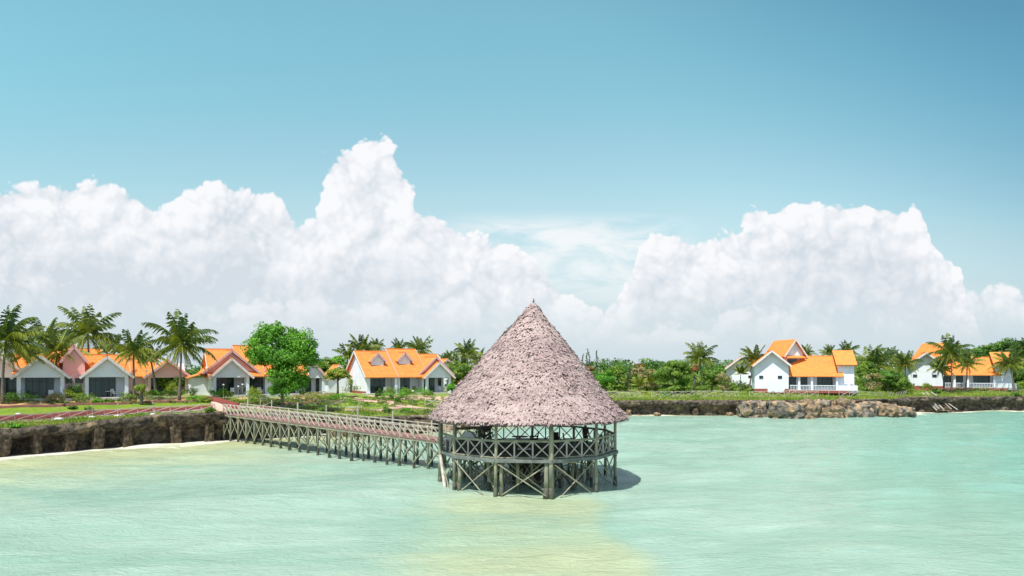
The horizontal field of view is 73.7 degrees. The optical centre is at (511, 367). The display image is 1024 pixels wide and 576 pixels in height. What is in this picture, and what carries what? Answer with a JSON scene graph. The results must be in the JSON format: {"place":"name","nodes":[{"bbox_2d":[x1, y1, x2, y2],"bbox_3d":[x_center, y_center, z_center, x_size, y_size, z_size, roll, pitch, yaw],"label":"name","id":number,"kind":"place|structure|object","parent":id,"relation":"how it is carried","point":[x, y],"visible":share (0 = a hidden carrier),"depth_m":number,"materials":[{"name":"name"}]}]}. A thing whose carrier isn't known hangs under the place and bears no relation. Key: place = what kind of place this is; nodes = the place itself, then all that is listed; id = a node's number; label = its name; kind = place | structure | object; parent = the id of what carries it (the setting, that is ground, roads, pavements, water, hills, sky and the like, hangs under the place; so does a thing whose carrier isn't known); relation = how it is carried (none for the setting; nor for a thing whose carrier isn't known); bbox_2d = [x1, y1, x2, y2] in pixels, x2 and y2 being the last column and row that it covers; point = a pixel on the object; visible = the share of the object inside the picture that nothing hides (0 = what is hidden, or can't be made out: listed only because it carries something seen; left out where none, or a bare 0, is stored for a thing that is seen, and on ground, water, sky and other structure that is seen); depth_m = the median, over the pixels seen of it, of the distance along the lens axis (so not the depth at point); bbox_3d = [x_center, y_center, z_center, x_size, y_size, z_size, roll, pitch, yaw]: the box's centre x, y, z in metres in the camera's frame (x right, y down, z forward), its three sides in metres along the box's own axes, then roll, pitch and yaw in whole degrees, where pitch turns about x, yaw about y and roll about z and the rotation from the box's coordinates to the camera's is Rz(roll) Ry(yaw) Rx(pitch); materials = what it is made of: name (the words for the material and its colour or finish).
{"place":"outdoors","nodes":[
{"label":"outdoors","id":0,"kind":"place"},
{"bbox_2d":[2,410,200,422],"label":"path","id":1,"kind":"structure","parent":0,"point":[108,415],"depth_m":72.75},
{"bbox_2d":[0,404,214,421],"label":"pole fence","id":2,"kind":"object","parent":1,"relation":"on","point":[51,413],"visible":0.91,"depth_m":72.90,"materials":[{"name":"wood"}]},
{"bbox_2d":[343,397,434,409],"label":"path","id":3,"kind":"structure","parent":0,"point":[392,402],"depth_m":94.87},
{"bbox_2d":[444,431,480,451],"bbox_3d":[-3.373,5.010,46.590,2.400,1.380,0.900,0,0,12],"label":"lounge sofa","id":4,"kind":"object","parent":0,"point":[469,434],"visible":0.62,"depth_m":46.24,"materials":[{"name":"wicker"}]},
{"bbox_2d":[473,425,494,445],"bbox_3d":[-1.954,4.833,50.176,1.899,1.825,1.887,0,0,0],"label":"potted plant","id":5,"kind":"object","parent":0,"point":[483,434],"visible":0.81,"depth_m":49.93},
{"bbox_2d":[0,410,1023,575],"bbox_3d":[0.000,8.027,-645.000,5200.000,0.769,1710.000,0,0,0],"label":"water","id":6,"kind":"structure","parent":0,"point":[929,494],"depth_m":39.11,"materials":[{"name":"liquid"}]},
{"bbox_2d":[222,398,461,468],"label":"timber pier","id":7,"kind":"structure","parent":6,"relation":"in","point":[386,434],"depth_m":62.03,"materials":[{"name":"grey wood"}]},
{"bbox_2d":[406,419,434,433],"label":"shore rock","id":8,"kind":"object","parent":6,"relation":"in","point":[423,424],"visible":0.29,"depth_m":84.33,"materials":[{"name":"stone"}]},
{"bbox_2d":[427,299,628,499],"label":"thatched pavilion","id":9,"kind":"structure","parent":6,"relation":"in","point":[530,369],"depth_m":44.80,"materials":[{"name":"plant"}]},
{"bbox_2d":[498,439,528,450],"bbox_3d":[0.072,5.200,46.360,2.200,0.760,0.920,0,0,0],"label":"lounge sofa","id":10,"kind":"object","parent":9,"relation":"on","point":[505,445],"visible":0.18,"depth_m":45.98,"materials":[{"name":"wicker"}]},
{"bbox_2d":[525,442,557,451],"bbox_3d":[1.977,5.200,45.960,2.200,0.760,0.920,0,0,0],"label":"lounge sofa","id":11,"kind":"object","parent":9,"relation":"on","point":[541,446],"visible":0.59,"depth_m":45.58,"materials":[{"name":"wicker"}]},
{"bbox_2d":[735,400,767,417],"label":"boulder","id":12,"kind":"object","parent":6,"relation":"in","point":[752,409],"visible":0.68,"depth_m":110.97,"materials":[{"name":"stone"}]},
{"bbox_2d":[765,400,806,418],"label":"boulder","id":13,"kind":"object","parent":6,"relation":"in","point":[778,409],"visible":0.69,"depth_m":108.17,"materials":[{"name":"stone"}]},
{"bbox_2d":[803,404,821,418],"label":"boulder","id":14,"kind":"object","parent":6,"relation":"in","point":[813,411],"visible":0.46,"depth_m":107.77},
{"bbox_2d":[814,398,835,407],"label":"boulder","id":15,"kind":"object","parent":6,"relation":"in","point":[823,403],"visible":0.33,"depth_m":109.38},
{"bbox_2d":[820,405,844,417],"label":"boulder","id":16,"kind":"object","parent":6,"relation":"in","point":[836,411],"visible":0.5,"depth_m":107.91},
{"bbox_2d":[833,397,855,405],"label":"boulder","id":17,"kind":"object","parent":6,"relation":"in","point":[841,401],"visible":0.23,"depth_m":109.86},
{"bbox_2d":[843,402,872,416],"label":"boulder","id":18,"kind":"object","parent":6,"relation":"in","point":[852,409],"visible":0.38,"depth_m":108.66,"materials":[{"name":"stone"}]},
{"bbox_2d":[859,401,881,416],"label":"boulder","id":19,"kind":"object","parent":6,"relation":"in","point":[874,407],"visible":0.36,"depth_m":109.87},
{"bbox_2d":[877,403,898,417],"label":"boulder","id":20,"kind":"object","parent":6,"relation":"in","point":[887,410],"visible":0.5,"depth_m":109.60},
{"bbox_2d":[898,406,916,416],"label":"boulder","id":21,"kind":"object","parent":6,"relation":"in","point":[904,411],"visible":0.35,"depth_m":110.04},
{"bbox_2d":[0,396,1023,454],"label":"cliff","id":22,"kind":"structure","parent":0,"point":[151,429],"depth_m":75.42,"materials":[{"name":"stone"}]},
{"bbox_2d":[0,428,11,456],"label":"stone buttress","id":23,"kind":"structure","parent":22,"relation":"attached to","point":[5,445],"depth_m":61.80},
{"bbox_2d":[30,433,42,453],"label":"stone buttress","id":24,"kind":"structure","parent":22,"relation":"attached to","point":[36,444],"depth_m":63.66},
{"bbox_2d":[61,433,77,451],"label":"stone buttress","id":25,"kind":"structure","parent":22,"relation":"attached to","point":[69,442],"depth_m":65.58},
{"bbox_2d":[90,426,104,448],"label":"stone buttress","id":26,"kind":"structure","parent":22,"relation":"attached to","point":[98,437],"depth_m":67.14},
{"bbox_2d":[120,417,132,447],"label":"stone buttress","id":27,"kind":"structure","parent":22,"relation":"attached to","point":[126,437],"depth_m":69.09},
{"bbox_2d":[169,421,181,442],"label":"stone buttress","id":28,"kind":"structure","parent":22,"relation":"attached to","point":[175,431],"depth_m":72.12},
{"bbox_2d":[204,421,214,441],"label":"stone buttress","id":29,"kind":"structure","parent":22,"relation":"attached to","point":[209,431],"depth_m":73.60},
{"bbox_2d":[922,392,957,410],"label":"collapsed stair","id":30,"kind":"object","parent":22,"relation":"on","point":[940,405],"visible":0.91,"depth_m":124.92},
{"bbox_2d":[0,0,1023,368],"label":"sky","id":31,"kind":"structure","parent":0,"point":[658,177],"materials":[{"name":"blue"}]},
{"bbox_2d":[0,369,1023,427],"bbox_3d":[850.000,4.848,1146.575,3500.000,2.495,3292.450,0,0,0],"label":"ground","id":32,"kind":"structure","parent":0,"point":[447,394],"depth_m":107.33,"materials":[{"name":"plant"}]},
{"bbox_2d":[0,356,24,398],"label":"cottage","id":33,"kind":"structure","parent":32,"relation":"on","point":[10,385],"depth_m":79.26,"materials":[{"name":"stone"}]},
{"bbox_2d":[0,378,16,397],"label":"glass door","id":34,"kind":"structure","parent":33,"relation":"in","point":[10,385],"depth_m":79.75,"materials":[{"name":"grey"}]},
{"bbox_2d":[1,333,50,364],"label":"coconut palm","id":35,"kind":"object","parent":32,"relation":"on","point":[35,352],"visible":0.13,"depth_m":81.48,"materials":[{"name":"green plant"}]},
{"bbox_2d":[20,317,70,347],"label":"coconut palm","id":36,"kind":"object","parent":32,"relation":"on","point":[51,325],"visible":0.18,"depth_m":91.94,"materials":[{"name":"green plant"}]},
{"bbox_2d":[23,328,93,365],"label":"coconut palm","id":37,"kind":"object","parent":32,"relation":"on","point":[55,347],"visible":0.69,"depth_m":80.45,"materials":[{"name":"green plant"}]},
{"bbox_2d":[10,345,134,401],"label":"cottage","id":38,"kind":"structure","parent":32,"relation":"on","point":[99,375],"depth_m":80.89,"materials":[{"name":"paint"}]},
{"bbox_2d":[25,378,53,397],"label":"glass door","id":39,"kind":"structure","parent":38,"relation":"in","point":[40,387],"depth_m":79.26,"materials":[{"name":"grey"}]},
{"bbox_2d":[89,377,115,396],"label":"glass door","id":40,"kind":"structure","parent":38,"relation":"in","point":[99,386],"depth_m":82.86,"materials":[{"name":"grey"}]},
{"bbox_2d":[53,304,123,353],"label":"coconut palm","id":41,"kind":"object","parent":32,"relation":"on","point":[84,325],"visible":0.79,"depth_m":92.48,"materials":[{"name":"green plant"}]},
{"bbox_2d":[0,399,205,408],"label":"kerb wall","id":42,"kind":"structure","parent":32,"relation":"on","point":[74,404],"depth_m":76.99,"materials":[{"name":"brick"}]},
{"bbox_2d":[0,401,210,415],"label":"lawn","id":43,"kind":"structure","parent":32,"relation":"on","point":[22,410],"depth_m":75.06,"materials":[{"name":"green plant"}]},
{"bbox_2d":[133,383,146,404],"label":"broadleaf tree","id":44,"kind":"object","parent":43,"relation":"on","point":[141,387],"visible":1,"depth_m":79.78,"materials":[{"name":"green plant"}]},
{"bbox_2d":[0,396,211,405],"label":"gravel bed","id":45,"kind":"object","parent":32,"relation":"on","point":[56,403],"visible":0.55,"depth_m":77.05,"materials":[{"name":"gravel"}]},
{"bbox_2d":[5,389,40,402],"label":"bush","id":46,"kind":"object","parent":45,"relation":"on","point":[23,396],"visible":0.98,"depth_m":74.66,"materials":[{"name":"green plant"}]},
{"bbox_2d":[0,304,49,403],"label":"coconut palm","id":47,"kind":"object","parent":45,"relation":"on","point":[13,334],"visible":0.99,"depth_m":73.96,"materials":[{"name":"green plant"}]},
{"bbox_2d":[43,392,66,401],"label":"bush","id":48,"kind":"object","parent":45,"relation":"on","point":[55,396],"visible":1,"depth_m":77.07,"materials":[{"name":"green plant"}]},
{"bbox_2d":[72,392,102,400],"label":"bush","id":49,"kind":"object","parent":45,"relation":"on","point":[82,396],"visible":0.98,"depth_m":78.50,"materials":[{"name":"green plant"}]},
{"bbox_2d":[103,329,163,399],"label":"coconut palm","id":50,"kind":"object","parent":45,"relation":"on","point":[138,349],"visible":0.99,"depth_m":82.46,"materials":[{"name":"green plant"}]},
{"bbox_2d":[141,309,218,400],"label":"coconut palm","id":51,"kind":"object","parent":45,"relation":"on","point":[181,339],"visible":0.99,"depth_m":85.81,"materials":[{"name":"green plant"}]},
{"bbox_2d":[0,405,212,420],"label":"retaining wall","id":52,"kind":"structure","parent":32,"relation":"on","point":[84,413],"depth_m":73.11,"materials":[{"name":"stone"}]},
{"bbox_2d":[92,332,126,353],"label":"coconut palm","id":53,"kind":"object","parent":32,"relation":"on","point":[113,351],"visible":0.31,"depth_m":99.50,"materials":[{"name":"green plant"}]},
{"bbox_2d":[132,344,168,395],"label":"coconut palm","id":54,"kind":"object","parent":32,"relation":"on","point":[157,360],"visible":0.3,"depth_m":91.90,"materials":[{"name":"green plant"}]},
{"bbox_2d":[128,358,190,393],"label":"cottage","id":55,"kind":"structure","parent":32,"relation":"on","point":[143,376],"depth_m":98.77,"materials":[{"name":"stone"}]},
{"bbox_2d":[156,365,184,389],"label":"broadleaf tree","id":56,"kind":"object","parent":32,"relation":"on","point":[164,381],"visible":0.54,"depth_m":98.96,"materials":[{"name":"green plant"}]},
{"bbox_2d":[0,396,445,406],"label":"ground cover","id":57,"kind":"object","parent":32,"relation":"on","point":[410,402],"visible":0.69,"depth_m":90.65,"materials":[{"name":"green plant"}]},
{"bbox_2d":[210,397,238,408],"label":"ramp wall","id":58,"kind":"structure","parent":32,"relation":"on","point":[220,400],"depth_m":83.33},
{"bbox_2d":[185,345,308,396],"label":"cottage","id":59,"kind":"structure","parent":32,"relation":"on","point":[230,368],"depth_m":95.27,"materials":[{"name":"paint"}]},
{"bbox_2d":[216,377,233,393],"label":"glass door","id":60,"kind":"structure","parent":59,"relation":"in","point":[229,382],"depth_m":95.12,"materials":[{"name":"grey"}]},
{"bbox_2d":[249,377,262,393],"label":"glass door","id":61,"kind":"structure","parent":59,"relation":"in","point":[256,382],"depth_m":97.19,"materials":[{"name":"grey"}]},
{"bbox_2d":[238,320,322,408],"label":"broadleaf tree","id":62,"kind":"object","parent":32,"relation":"on","point":[286,357],"visible":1,"depth_m":81.06,"materials":[{"name":"green plant"}]},
{"bbox_2d":[260,398,341,408],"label":"pole fence","id":63,"kind":"object","parent":32,"relation":"on","point":[302,402],"visible":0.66,"depth_m":84.88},
{"bbox_2d":[301,363,328,394],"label":"cottage","id":64,"kind":"structure","parent":32,"relation":"on","point":[316,382],"depth_m":102.21,"materials":[{"name":"white paint"}]},
{"bbox_2d":[318,356,337,372],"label":"broadleaf tree","id":65,"kind":"object","parent":32,"relation":"on","point":[327,363],"visible":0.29,"depth_m":117.54,"materials":[{"name":"green plant"}]},
{"bbox_2d":[322,367,352,396],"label":"broadleaf tree","id":66,"kind":"object","parent":32,"relation":"on","point":[337,373],"visible":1,"depth_m":98.60,"materials":[{"name":"green plant"}]},
{"bbox_2d":[330,356,347,368],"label":"broadleaf tree","id":67,"kind":"object","parent":32,"relation":"on","point":[341,361],"visible":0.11,"depth_m":120.27,"materials":[{"name":"green plant"}]},
{"bbox_2d":[332,343,357,364],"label":"coconut palm","id":68,"kind":"object","parent":32,"relation":"on","point":[347,353],"visible":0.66,"depth_m":127.91,"materials":[{"name":"green plant"}]},
{"bbox_2d":[307,403,392,408],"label":"lawn","id":69,"kind":"structure","parent":32,"relation":"on","point":[345,405],"depth_m":90.74,"materials":[{"name":"green plant"}]},
{"bbox_2d":[344,333,381,355],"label":"coconut palm","id":70,"kind":"object","parent":32,"relation":"on","point":[363,345],"visible":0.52,"depth_m":129.45,"materials":[{"name":"green plant"}]},
{"bbox_2d":[325,348,455,394],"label":"cottage","id":71,"kind":"structure","parent":32,"relation":"on","point":[371,372],"depth_m":110.81,"materials":[{"name":"stone"}]},
{"bbox_2d":[370,378,384,392],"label":"glass door","id":72,"kind":"structure","parent":71,"relation":"in","point":[375,383],"depth_m":108.76,"materials":[{"name":"grey"}]},
{"bbox_2d":[355,395,446,399],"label":"gravel bed","id":73,"kind":"object","parent":32,"relation":"on","point":[427,397],"visible":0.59,"depth_m":103.05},
{"bbox_2d":[403,335,433,353],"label":"coconut palm","id":74,"kind":"object","parent":32,"relation":"on","point":[418,345],"visible":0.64,"depth_m":131.57,"materials":[{"name":"green plant"}]},
{"bbox_2d":[444,360,472,387],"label":"broadleaf tree","id":75,"kind":"object","parent":32,"relation":"on","point":[460,371],"visible":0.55,"depth_m":116.86,"materials":[{"name":"green plant"}]},
{"bbox_2d":[444,352,475,367],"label":"coconut palm","id":76,"kind":"object","parent":32,"relation":"on","point":[463,360],"visible":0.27,"depth_m":121.20,"materials":[{"name":"green plant"}]},
{"bbox_2d":[450,338,483,362],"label":"coconut palm","id":77,"kind":"object","parent":32,"relation":"on","point":[467,349],"visible":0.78,"depth_m":123.54,"materials":[{"name":"green plant"}]},
{"bbox_2d":[184,347,1022,388],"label":"woodland","id":78,"kind":"object","parent":32,"relation":"on","point":[605,366],"visible":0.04,"depth_m":165.72,"materials":[{"name":"green plant"}]},
{"bbox_2d":[595,370,616,393],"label":"broadleaf tree","id":79,"kind":"object","parent":32,"relation":"on","point":[603,379],"visible":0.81,"depth_m":126.20,"materials":[{"name":"green plant"}]},
{"bbox_2d":[609,365,629,390],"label":"broadleaf tree","id":80,"kind":"object","parent":32,"relation":"on","point":[620,371],"visible":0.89,"depth_m":133.39,"materials":[{"name":"green plant"}]},
{"bbox_2d":[629,374,646,391],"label":"broadleaf tree","id":81,"kind":"object","parent":32,"relation":"on","point":[640,381],"visible":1,"depth_m":127.82,"materials":[{"name":"green plant"}]},
{"bbox_2d":[628,365,659,390],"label":"broadleaf tree","id":82,"kind":"object","parent":32,"relation":"on","point":[641,370],"visible":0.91,"depth_m":133.33,"materials":[{"name":"green plant"}]},
{"bbox_2d":[652,360,695,393],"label":"broadleaf tree","id":83,"kind":"object","parent":32,"relation":"on","point":[677,370],"visible":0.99,"depth_m":125.01,"materials":[{"name":"green plant"}]},
{"bbox_2d":[683,341,719,384],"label":"coconut palm","id":84,"kind":"object","parent":32,"relation":"on","point":[697,354],"visible":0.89,"depth_m":139.46,"materials":[{"name":"green plant"}]},
{"bbox_2d":[699,368,722,391],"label":"broadleaf tree","id":85,"kind":"object","parent":32,"relation":"on","point":[709,375],"visible":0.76,"depth_m":130.31,"materials":[{"name":"green plant"}]},
{"bbox_2d":[715,372,731,392],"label":"broadleaf tree","id":86,"kind":"object","parent":32,"relation":"on","point":[723,387],"visible":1,"depth_m":127.60,"materials":[{"name":"green plant"}]},
{"bbox_2d":[609,390,859,397],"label":"pole fence","id":87,"kind":"object","parent":32,"relation":"on","point":[784,391],"visible":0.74,"depth_m":119.97,"materials":[{"name":"wood"}]},
{"bbox_2d":[724,356,758,387],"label":"house","id":88,"kind":"structure","parent":32,"relation":"on","point":[729,368],"depth_m":145.33,"materials":[{"name":"white paint"}]},
{"bbox_2d":[735,344,764,387],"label":"coconut palm","id":89,"kind":"object","parent":32,"relation":"on","point":[751,358],"visible":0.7,"depth_m":131.51,"materials":[{"name":"green plant"}]},
{"bbox_2d":[603,379,914,391],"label":"undergrowth","id":90,"kind":"object","parent":32,"relation":"on","point":[860,385],"visible":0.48,"depth_m":135.20,"materials":[{"name":"green plant"}]},
{"bbox_2d":[750,339,857,392],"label":"villa","id":91,"kind":"object","parent":32,"relation":"on","point":[788,366],"visible":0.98,"depth_m":124.09,"materials":[{"name":"white paint"}]},
{"bbox_2d":[817,377,832,386],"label":"window","id":92,"kind":"structure","parent":91,"relation":"in","point":[820,380],"depth_m":124.27,"materials":[{"name":"grey"}]},
{"bbox_2d":[818,344,836,355],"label":"coconut palm","id":93,"kind":"object","parent":32,"relation":"on","point":[828,349],"visible":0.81,"depth_m":164.95,"materials":[{"name":"green plant"}]},
{"bbox_2d":[832,340,860,355],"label":"coconut palm","id":94,"kind":"object","parent":32,"relation":"on","point":[845,346],"visible":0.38,"depth_m":149.81,"materials":[{"name":"green plant"}]},
{"bbox_2d":[854,361,882,390],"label":"broadleaf tree","id":95,"kind":"object","parent":32,"relation":"on","point":[862,369],"visible":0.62,"depth_m":134.99,"materials":[{"name":"green plant"}]},
{"bbox_2d":[864,373,882,391],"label":"broadleaf tree","id":96,"kind":"object","parent":32,"relation":"on","point":[875,385],"visible":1,"depth_m":129.75,"materials":[{"name":"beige plant"}]},
{"bbox_2d":[854,343,896,371],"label":"coconut palm","id":97,"kind":"object","parent":32,"relation":"on","point":[878,358],"visible":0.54,"depth_m":139.35,"materials":[{"name":"green plant"}]},
{"bbox_2d":[877,369,899,390],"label":"broadleaf tree","id":98,"kind":"object","parent":32,"relation":"on","point":[889,376],"visible":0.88,"depth_m":133.00,"materials":[{"name":"green plant"}]},
{"bbox_2d":[891,375,912,393],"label":"broadleaf tree","id":99,"kind":"object","parent":32,"relation":"on","point":[901,381],"visible":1,"depth_m":130.57,"materials":[{"name":"green plant"}]},
{"bbox_2d":[885,350,924,389],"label":"coconut palm","id":100,"kind":"object","parent":32,"relation":"on","point":[906,361],"visible":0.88,"depth_m":137.51,"materials":[{"name":"green plant"}]},
{"bbox_2d":[924,357,956,389],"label":"coconut palm","id":101,"kind":"object","parent":32,"relation":"on","point":[940,368],"visible":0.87,"depth_m":135.66,"materials":[{"name":"green plant"}]},
{"bbox_2d":[925,333,974,392],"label":"coconut palm","id":102,"kind":"object","parent":32,"relation":"on","point":[951,351],"visible":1,"depth_m":131.42,"materials":[{"name":"green plant"}]},
{"bbox_2d":[904,343,1016,389],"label":"villa","id":103,"kind":"object","parent":32,"relation":"on","point":[981,377],"visible":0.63,"depth_m":140.56,"materials":[{"name":"white paint"}]},
{"bbox_2d":[973,376,989,384],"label":"window","id":104,"kind":"structure","parent":103,"relation":"in","point":[976,379],"depth_m":140.03,"materials":[{"name":"grey"}]},
{"bbox_2d":[954,351,985,391],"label":"coconut palm","id":105,"kind":"object","parent":32,"relation":"on","point":[969,363],"visible":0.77,"depth_m":133.40,"materials":[{"name":"green plant"}]},
{"bbox_2d":[986,348,1023,391],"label":"coconut palm","id":106,"kind":"object","parent":32,"relation":"on","point":[1005,361],"visible":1,"depth_m":133.91,"materials":[{"name":"green plant"}]},
{"bbox_2d":[994,337,1023,382],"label":"broadleaf tree","id":107,"kind":"object","parent":32,"relation":"on","point":[1002,346],"visible":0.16,"depth_m":159.68,"materials":[{"name":"green plant"}]},
{"bbox_2d":[1005,337,1023,366],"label":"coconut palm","id":108,"kind":"object","parent":32,"relation":"on","point":[1019,348],"visible":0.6,"depth_m":140.04,"materials":[{"name":"green plant"}]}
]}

